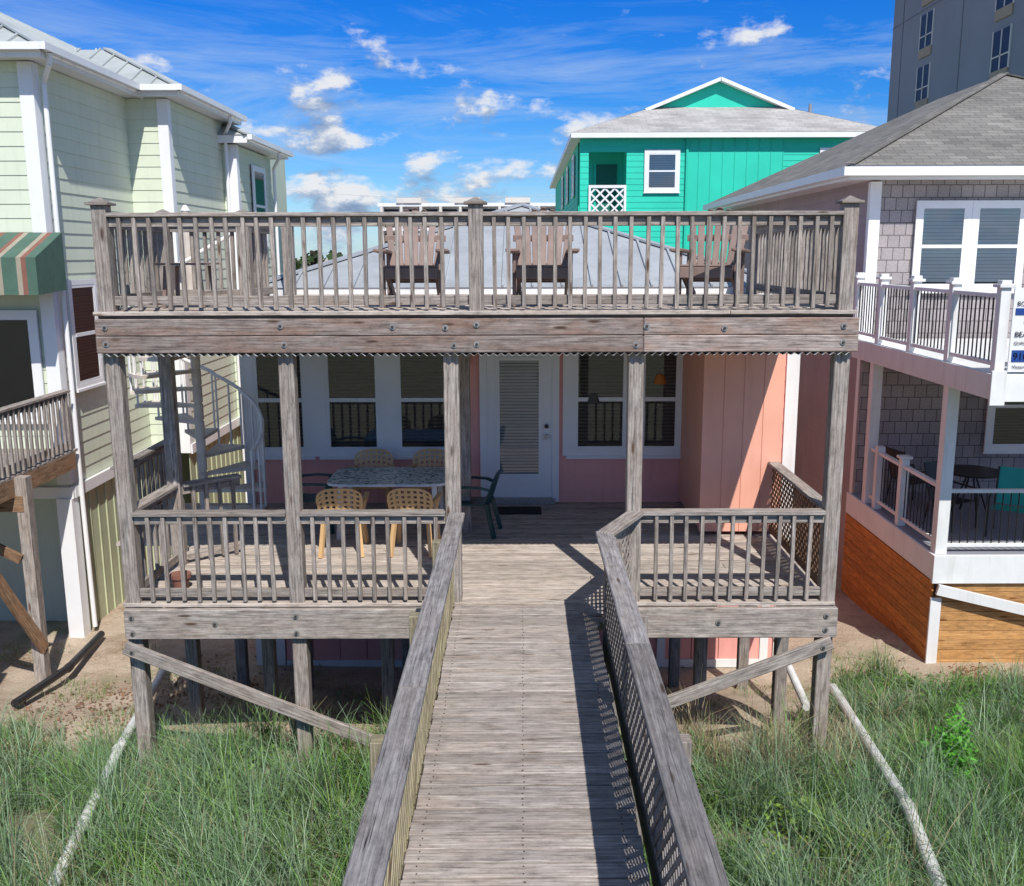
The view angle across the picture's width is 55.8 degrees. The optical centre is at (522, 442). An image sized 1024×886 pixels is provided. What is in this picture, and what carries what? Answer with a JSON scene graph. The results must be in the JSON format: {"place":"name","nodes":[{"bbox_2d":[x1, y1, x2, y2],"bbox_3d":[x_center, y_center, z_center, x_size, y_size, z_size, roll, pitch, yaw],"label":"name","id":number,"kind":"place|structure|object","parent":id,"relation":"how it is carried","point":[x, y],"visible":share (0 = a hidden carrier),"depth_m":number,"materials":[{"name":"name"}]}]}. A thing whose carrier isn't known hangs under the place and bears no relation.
{"place":"outdoors","nodes":[
{"label":"outdoors","id":0,"kind":"place"},
{"bbox_2d":[0,0,894,258],"label":"sky","id":1,"kind":"structure","parent":0,"point":[485,99],"materials":[{"name":"blue"}]},
{"bbox_2d":[377,197,555,243],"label":"condominium building","id":2,"kind":"structure","parent":0,"point":[410,204],"depth_m":115.88,"materials":[{"name":"white"}]},
{"bbox_2d":[0,259,1023,885],"bbox_3d":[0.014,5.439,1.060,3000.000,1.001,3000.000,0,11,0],"label":"ground","id":3,"kind":"structure","parent":0,"point":[106,661],"depth_m":13.51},
{"bbox_2d":[0,390,77,683],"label":"side deck","id":4,"kind":"structure","parent":3,"relation":"on","point":[24,472],"depth_m":13.42,"materials":[{"name":"brown wood"}]},
{"bbox_2d":[11,631,104,707],"bbox_3d":[-6.546,3.183,13.864,0.201,0.387,3.018,-1,11,-4],"label":"corrugated drain tube","id":5,"kind":"object","parent":3,"relation":"on","point":[69,666],"visible":0.99,"depth_m":13.51,"materials":[{"name":"black plastic"}]},
{"bbox_2d":[48,669,166,885],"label":"drain pipe","id":6,"kind":"object","parent":3,"relation":"on","point":[158,678],"visible":0.54,"depth_m":9.49,"materials":[{"name":"plastic"}]},
{"bbox_2d":[0,61,286,627],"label":"walls","id":7,"kind":"structure","parent":3,"relation":"on","point":[105,145],"depth_m":16.31,"materials":[{"name":"green"}]},
{"bbox_2d":[0,232,66,294],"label":"awning","id":8,"kind":"object","parent":7,"relation":"attached to","point":[32,263],"visible":1,"depth_m":13.74,"materials":[{"name":"green fabric"}]},
{"bbox_2d":[0,165,269,423],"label":"windows","id":9,"kind":"structure","parent":7,"relation":"attached to","point":[21,374],"depth_m":14.82,"materials":[{"name":"white glass"}]},
{"bbox_2d":[0,12,287,159],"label":"roof","id":10,"kind":"structure","parent":7,"relation":"on","point":[13,29],"depth_m":17.21,"materials":[{"name":"grey metal"}]},
{"bbox_2d":[0,41,293,637],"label":"trim and gutters","id":11,"kind":"structure","parent":7,"relation":"attached to","point":[71,543],"depth_m":15.13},
{"bbox_2d":[8,738,367,805],"bbox_3d":[-3.511,3.423,10.192,4.274,0.454,1.280,1,11,4],"label":"beach vine plant","id":12,"kind":"object","parent":3,"relation":"on","point":[273,745],"visible":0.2,"depth_m":10.09,"materials":[{"name":"green plant"}]},
{"bbox_2d":[295,250,342,269],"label":"distant trees","id":13,"kind":"object","parent":3,"relation":"on","point":[312,258],"depth_m":94.57,"materials":[{"name":"green plant"}]},
{"bbox_2d":[286,189,549,197],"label":"utility wire","id":14,"kind":"object","parent":3,"relation":"on","point":[426,197],"visible":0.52,"depth_m":59.57,"materials":[{"name":"black metal"}]},
{"bbox_2d":[104,317,849,778],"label":"posts","id":15,"kind":"object","parent":3,"relation":"on","point":[456,423],"visible":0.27,"depth_m":9.88,"materials":[{"name":"grey wood"}]},
{"bbox_2d":[94,314,859,746],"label":"beams","id":16,"kind":"structure","parent":15,"relation":"attached to","point":[428,334],"depth_m":9.35,"materials":[{"name":"grey wood"}]},
{"bbox_2d":[101,321,846,654],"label":"bolts","id":17,"kind":"object","parent":16,"relation":"attached to","point":[476,324],"visible":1,"depth_m":9.33,"materials":[{"name":"metal"}]},
{"bbox_2d":[116,502,834,606],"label":"deck boards","id":18,"kind":"object","parent":16,"relation":"on","point":[551,554],"visible":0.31,"depth_m":11.19,"materials":[{"name":"grey wood"}]},
{"bbox_2d":[170,570,191,587],"bbox_3d":[-3.646,1.474,10.321,0.220,0.170,0.220,0,11,0],"label":"flower pot","id":19,"kind":"object","parent":18,"relation":"on","point":[175,577],"visible":0.73,"depth_m":10.26,"materials":[{"name":"ceramic"}]},
{"bbox_2d":[127,205,267,509],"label":"spiral staircase","id":20,"kind":"structure","parent":18,"relation":"on","point":[200,433],"depth_m":12.73,"materials":[{"name":"metal"}]},
{"bbox_2d":[282,466,334,534],"bbox_3d":[-2.750,0.702,12.511,0.649,0.856,0.625,-1,11,-6],"label":"plastic chair","id":21,"kind":"object","parent":18,"relation":"on","point":[309,497],"visible":0.19,"depth_m":12.40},
{"bbox_2d":[315,488,368,557],"bbox_3d":[-2.155,0.883,11.570,0.625,0.856,0.649,-1,11,-5],"label":"plastic chair","id":22,"kind":"object","parent":18,"relation":"on","point":[320,500],"visible":0.62,"depth_m":11.29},
{"bbox_2d":[348,449,394,508],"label":"plastic chair","id":23,"kind":"object","parent":18,"relation":"on","point":[376,459],"visible":0.4,"depth_m":13.43,"materials":[{"name":"beige plastic"}]},
{"bbox_2d":[327,467,444,539],"bbox_3d":[-1.678,0.774,12.427,1.520,0.733,1.000,0,11,0],"label":"dining table","id":24,"kind":"object","parent":18,"relation":"on","point":[352,477],"visible":0.75,"depth_m":12.24,"materials":[{"name":"stone"}]},
{"bbox_2d":[387,488,441,557],"bbox_3d":[-1.300,0.881,11.570,0.625,0.856,0.649,1,11,3],"label":"plastic chair","id":25,"kind":"object","parent":18,"relation":"on","point":[395,499],"visible":0.57,"depth_m":11.30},
{"bbox_2d":[406,449,445,508],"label":"plastic chair","id":26,"kind":"object","parent":18,"relation":"on","point":[429,454],"visible":0.37,"depth_m":13.43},
{"bbox_2d":[110,440,825,602],"bbox_3d":[-0.923,0.783,11.767,8.250,0.955,4.021,0,11,0],"label":"railing","id":27,"kind":"object","parent":18,"relation":"on","point":[153,510],"visible":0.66,"depth_m":9.84,"materials":[{"name":"grey wood"}]},
{"bbox_2d":[461,467,502,538],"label":"plastic chair","id":28,"kind":"object","parent":18,"relation":"on","point":[487,500],"visible":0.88,"depth_m":12.12,"materials":[{"name":"green plastic"}]},
{"bbox_2d":[497,506,541,514],"bbox_3d":[-0.048,0.934,13.427,0.620,0.022,0.380,0,11,0],"label":"doormat","id":29,"kind":"object","parent":18,"relation":"on","point":[519,510],"visible":0.96,"depth_m":13.39,"materials":[{"name":"rubber"}]},
{"bbox_2d":[93,293,857,315],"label":"deck boards","id":30,"kind":"object","parent":16,"relation":"on","point":[269,310],"visible":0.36,"depth_m":9.41,"materials":[{"name":"grey wood"}]},
{"bbox_2d":[155,263,218,307],"bbox_3d":[-3.454,-1.637,10.020,0.500,0.452,0.490,0,11,0],"label":"side table","id":31,"kind":"object","parent":30,"relation":"on","point":[177,277],"visible":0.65,"depth_m":9.87,"materials":[{"name":"wood"}]},
{"bbox_2d":[373,207,449,306],"bbox_3d":[-1.146,-1.970,10.179,0.750,1.039,1.017,-1,11,-3],"label":"adirondack chair","id":32,"kind":"object","parent":30,"relation":"on","point":[434,273],"visible":0.61,"depth_m":10.41,"materials":[{"name":"wood"}]},
{"bbox_2d":[84,195,864,316],"bbox_3d":[-0.471,-2.159,11.173,7.385,1.125,4.055,0,11,0],"label":"railing","id":33,"kind":"object","parent":30,"relation":"on","point":[796,258],"visible":0.98,"depth_m":9.26,"materials":[{"name":"grey wood"}]},
{"bbox_2d":[505,207,579,306],"bbox_3d":[0.215,-1.980,10.209,0.750,1.039,1.017,0,11,2],"label":"adirondack chair","id":34,"kind":"object","parent":30,"relation":"on","point":[546,272],"visible":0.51,"depth_m":10.45,"materials":[{"name":"wood"}]},
{"bbox_2d":[670,207,750,305],"bbox_3d":[2.021,-1.997,10.276,0.750,1.039,1.017,3,12,18],"label":"adirondack chair","id":35,"kind":"object","parent":30,"relation":"on","point":[714,269],"visible":0.52,"depth_m":10.47,"materials":[{"name":"wood"}]},
{"bbox_2d":[101,352,851,356],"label":"corrugated ceiling","id":36,"kind":"structure","parent":16,"relation":"attached to","point":[412,354],"depth_m":9.42,"materials":[{"name":"grey metal"}]},
{"bbox_2d":[0,639,1022,764],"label":"sparse weeds","id":37,"kind":"object","parent":3,"relation":"on","point":[215,704],"visible":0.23,"depth_m":13.14,"materials":[{"name":"green plant"}]},
{"bbox_2d":[0,634,1023,885],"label":"dune grass","id":38,"kind":"structure","parent":3,"relation":"on","point":[174,796],"depth_m":9.08,"materials":[{"name":"green plant"}]},
{"bbox_2d":[2,651,1023,797],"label":"dead leaves","id":39,"kind":"object","parent":3,"relation":"on","point":[186,694],"visible":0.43,"depth_m":12.64,"materials":[{"name":"brown plant"}]},
{"bbox_2d":[255,353,786,660],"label":"walls","id":40,"kind":"structure","parent":3,"relation":"on","point":[732,416],"depth_m":12.73,"materials":[{"name":"pink paint"}]},
{"bbox_2d":[245,353,682,459],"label":"windows","id":41,"kind":"structure","parent":40,"relation":"attached to","point":[351,406],"depth_m":13.61,"materials":[{"name":"white glass"}]},
{"bbox_2d":[479,353,559,503],"bbox_3d":[-0.041,-0.255,13.632,1.120,2.275,0.118,0,11,0],"label":"door","id":42,"kind":"structure","parent":40,"relation":"attached to","point":[519,419],"depth_m":13.66,"materials":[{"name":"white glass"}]},
{"bbox_2d":[239,353,800,666],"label":"trim","id":43,"kind":"structure","parent":40,"relation":"attached to","point":[790,409],"depth_m":13.79,"materials":[{"name":"white paint"}]},
{"bbox_2d":[342,511,729,885],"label":"wooden boardwalk","id":44,"kind":"structure","parent":3,"relation":"on","point":[497,758],"depth_m":6.45,"materials":[{"name":"grey wood"}]},
{"bbox_2d":[555,82,850,260],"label":"walls","id":45,"kind":"structure","parent":3,"relation":"on","point":[718,168],"depth_m":33.86,"materials":[{"name":"teal wood"}]},
{"bbox_2d":[561,138,828,248],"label":"windows and balcony","id":46,"kind":"structure","parent":45,"relation":"attached to","point":[661,171],"depth_m":33.81,"materials":[{"name":"white glass"}]},
{"bbox_2d":[550,77,877,188],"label":"roof","id":47,"kind":"structure","parent":45,"relation":"on","point":[782,120],"depth_m":34.18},
{"bbox_2d":[772,638,809,710],"bbox_3d":[3.447,2.799,12.773,0.100,0.297,2.610,0,11,3],"label":"drain pipe","id":48,"kind":"object","parent":3,"relation":"on","point":[796,683],"visible":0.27,"depth_m":11.90,"materials":[{"name":"plastic"}]},
{"bbox_2d":[694,775,912,885],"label":"beach vine plant","id":49,"kind":"object","parent":3,"relation":"on","point":[791,822],"visible":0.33,"depth_m":8.65,"materials":[{"name":"green plant"}]},
{"bbox_2d":[829,683,946,885],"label":"drain pipe","id":50,"kind":"object","parent":3,"relation":"on","point":[872,749],"visible":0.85,"depth_m":8.99,"materials":[{"name":"plastic"}]},
{"bbox_2d":[791,669,1023,745],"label":"beach vine plant","id":51,"kind":"object","parent":3,"relation":"on","point":[973,683],"visible":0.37,"depth_m":12.04,"materials":[{"name":"green plant"}]},
{"bbox_2d":[841,272,1023,663],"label":"porches","id":52,"kind":"object","parent":3,"relation":"on","point":[900,559],"visible":0.98,"depth_m":13.65,"materials":[{"name":"wood"}]},
{"bbox_2d":[885,446,933,507],"bbox_3d":[6.358,0.553,15.892,0.618,0.956,0.568,-3,11,-13],"label":"patio chair","id":53,"kind":"object","parent":52,"relation":"on","point":[894,453],"visible":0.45,"depth_m":15.91,"materials":[{"name":"black metal"}]},
{"bbox_2d":[922,461,977,532],"bbox_3d":[6.481,0.792,14.665,0.568,0.956,0.618,-6,13,-28],"label":"patio chair","id":54,"kind":"object","parent":52,"relation":"on","point":[930,468],"visible":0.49,"depth_m":14.72,"materials":[{"name":"black metal"}]},
{"bbox_2d":[950,464,997,513],"bbox_3d":[7.102,0.784,15.337,0.900,0.715,0.900,0,11,0],"label":"patio table","id":55,"kind":"object","parent":52,"relation":"on","point":[967,472],"visible":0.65,"depth_m":15.26,"materials":[{"name":"black metal"}]},
{"bbox_2d":[984,466,1023,536],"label":"patio chair","id":56,"kind":"object","parent":52,"relation":"on","point":[1009,477],"visible":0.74,"depth_m":14.34,"materials":[{"name":"teal fabric"}]},
{"bbox_2d":[1007,288,1023,371],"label":"realty sign","id":57,"kind":"object","parent":52,"relation":"attached to","point":[1015,362],"visible":1,"depth_m":11.55,"materials":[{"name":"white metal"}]},
{"bbox_2d":[904,702,984,795],"bbox_3d":[4.412,3.169,10.000,0.910,0.850,0.846,0,11,0],"label":"beach vine plant","id":58,"kind":"object","parent":3,"relation":"on","point":[947,738],"visible":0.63,"depth_m":9.98,"materials":[{"name":"green plant"}]},
{"bbox_2d":[269,203,763,295],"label":"roof","id":59,"kind":"structure","parent":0,"point":[639,259],"depth_m":13.88,"materials":[{"name":"metal"}]},
{"bbox_2d":[728,180,1023,576],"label":"walls","id":60,"kind":"structure","parent":0,"point":[910,414],"depth_m":16.68,"materials":[{"name":"grey wood"}]},
{"bbox_2d":[703,72,1023,210],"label":"roof","id":61,"kind":"structure","parent":60,"relation":"on","point":[975,132],"depth_m":17.41,"materials":[{"name":"grey"}]},
{"bbox_2d":[849,182,1023,492],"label":"windows and trim","id":62,"kind":"structure","parent":60,"relation":"attached to","point":[976,245],"depth_m":16.58,"materials":[{"name":"white glass"}]},
{"bbox_2d":[887,0,1023,121],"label":"hotel building","id":63,"kind":"structure","parent":0,"point":[942,48],"depth_m":49.79,"materials":[{"name":"concrete"}]}
]}

